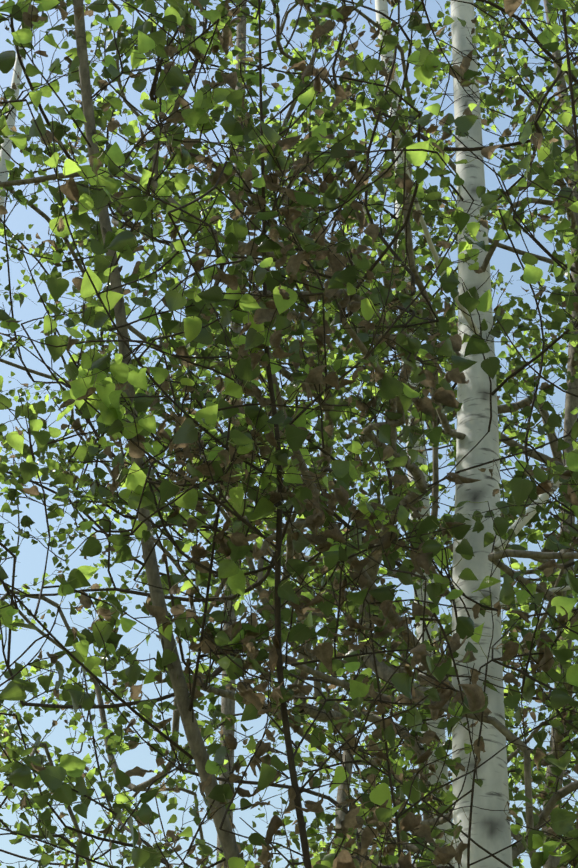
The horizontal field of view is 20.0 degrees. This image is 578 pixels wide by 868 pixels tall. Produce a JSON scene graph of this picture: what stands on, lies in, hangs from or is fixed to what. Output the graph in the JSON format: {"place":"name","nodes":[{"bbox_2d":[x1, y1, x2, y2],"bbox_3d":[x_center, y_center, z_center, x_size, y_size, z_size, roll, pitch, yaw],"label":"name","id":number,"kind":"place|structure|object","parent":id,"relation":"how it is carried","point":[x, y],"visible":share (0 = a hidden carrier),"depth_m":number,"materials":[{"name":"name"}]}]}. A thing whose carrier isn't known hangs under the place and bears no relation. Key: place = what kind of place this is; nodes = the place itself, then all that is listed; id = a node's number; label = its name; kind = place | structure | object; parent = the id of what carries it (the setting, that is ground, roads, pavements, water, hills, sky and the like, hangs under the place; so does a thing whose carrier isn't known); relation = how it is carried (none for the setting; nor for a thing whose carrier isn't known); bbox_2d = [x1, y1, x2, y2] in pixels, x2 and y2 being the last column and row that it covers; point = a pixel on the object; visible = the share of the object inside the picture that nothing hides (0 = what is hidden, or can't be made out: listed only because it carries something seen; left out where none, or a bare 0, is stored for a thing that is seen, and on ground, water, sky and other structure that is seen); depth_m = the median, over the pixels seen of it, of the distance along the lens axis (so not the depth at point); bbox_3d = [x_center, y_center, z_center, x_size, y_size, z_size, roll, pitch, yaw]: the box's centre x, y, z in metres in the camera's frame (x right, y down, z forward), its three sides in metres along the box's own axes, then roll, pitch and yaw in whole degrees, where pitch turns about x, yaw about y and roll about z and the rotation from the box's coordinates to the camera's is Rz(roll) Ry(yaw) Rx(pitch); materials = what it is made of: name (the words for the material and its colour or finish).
{"place":"outdoors","nodes":[
{"label":"outdoors","id":0,"kind":"place"},
{"bbox_2d":[0,0,577,867],"label":"sky","id":1,"kind":"structure","parent":0,"point":[31,557],"materials":[{"name":"blue"}]},
{"label":"ground","id":2,"kind":"structure","parent":0,"visible":0},
{"bbox_2d":[0,25,23,222],"bbox_3d":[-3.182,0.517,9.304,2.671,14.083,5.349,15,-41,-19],"label":"neighbour tree","id":3,"kind":"object","parent":2,"relation":"on","point":[10,120],"visible":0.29,"depth_m":12.40,"materials":[{"name":"white plant"}]},
{"bbox_2d":[0,29,189,429],"bbox_3d":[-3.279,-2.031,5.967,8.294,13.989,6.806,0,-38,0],"label":"neighbour tree","id":4,"kind":"object","parent":2,"relation":"on","point":[39,407],"visible":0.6,"depth_m":6.63,"materials":[{"name":"green plant"}]},
{"bbox_2d":[0,0,385,867],"bbox_3d":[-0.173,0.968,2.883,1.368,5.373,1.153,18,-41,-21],"label":"tree sapling","id":5,"kind":"object","parent":2,"relation":"on","point":[188,694],"visible":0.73,"depth_m":3.58,"materials":[{"name":"green plant"}]},
{"bbox_2d":[0,0,418,867],"bbox_3d":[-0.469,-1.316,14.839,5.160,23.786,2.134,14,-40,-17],"label":"tree","id":6,"kind":"object","parent":2,"relation":"on","point":[228,704],"visible":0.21,"depth_m":11.10,"materials":[{"name":"green plant"}]},
{"bbox_2d":[0,0,577,867],"bbox_3d":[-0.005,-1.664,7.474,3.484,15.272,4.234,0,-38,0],"label":"white poplar tree","id":7,"kind":"object","parent":2,"relation":"on","point":[492,828],"visible":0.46,"depth_m":5.60,"materials":[{"name":"green plant"}]},
{"bbox_2d":[0,0,577,867],"bbox_3d":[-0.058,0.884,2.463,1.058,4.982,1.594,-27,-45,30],"label":"tree sapling","id":8,"kind":"object","parent":2,"relation":"on","point":[254,312],"visible":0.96,"depth_m":3.36,"materials":[{"name":"green plant"}]},
{"bbox_2d":[0,0,577,867],"bbox_3d":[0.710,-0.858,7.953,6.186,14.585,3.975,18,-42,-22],"label":"tree","id":9,"kind":"object","parent":2,"relation":"on","point":[472,228],"visible":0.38,"depth_m":7.75,"materials":[{"name":"green plant"}]},
{"bbox_2d":[0,0,577,867],"bbox_3d":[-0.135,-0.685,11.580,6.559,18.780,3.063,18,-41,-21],"label":"tree","id":10,"kind":"object","parent":2,"relation":"on","point":[10,752],"visible":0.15,"depth_m":9.93,"materials":[{"name":"green plant"}]},
{"bbox_2d":[228,472,577,867],"bbox_3d":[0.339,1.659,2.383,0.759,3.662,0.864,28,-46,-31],"label":"sapling tree","id":11,"kind":"object","parent":2,"relation":"on","point":[473,697],"visible":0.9,"depth_m":3.23,"materials":[{"name":"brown plant"}]},
{"bbox_2d":[287,0,577,866],"bbox_3d":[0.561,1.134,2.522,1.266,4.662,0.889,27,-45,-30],"label":"tree sapling","id":12,"kind":"object","parent":2,"relation":"on","point":[561,822],"visible":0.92,"depth_m":3.37,"materials":[{"name":"green plant"}]},
{"bbox_2d":[362,477,577,867],"bbox_3d":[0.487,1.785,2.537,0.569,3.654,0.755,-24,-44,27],"label":"sapling tree","id":13,"kind":"object","parent":2,"relation":"on","point":[520,488],"visible":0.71,"depth_m":3.30,"materials":[{"name":"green plant"}]}
]}

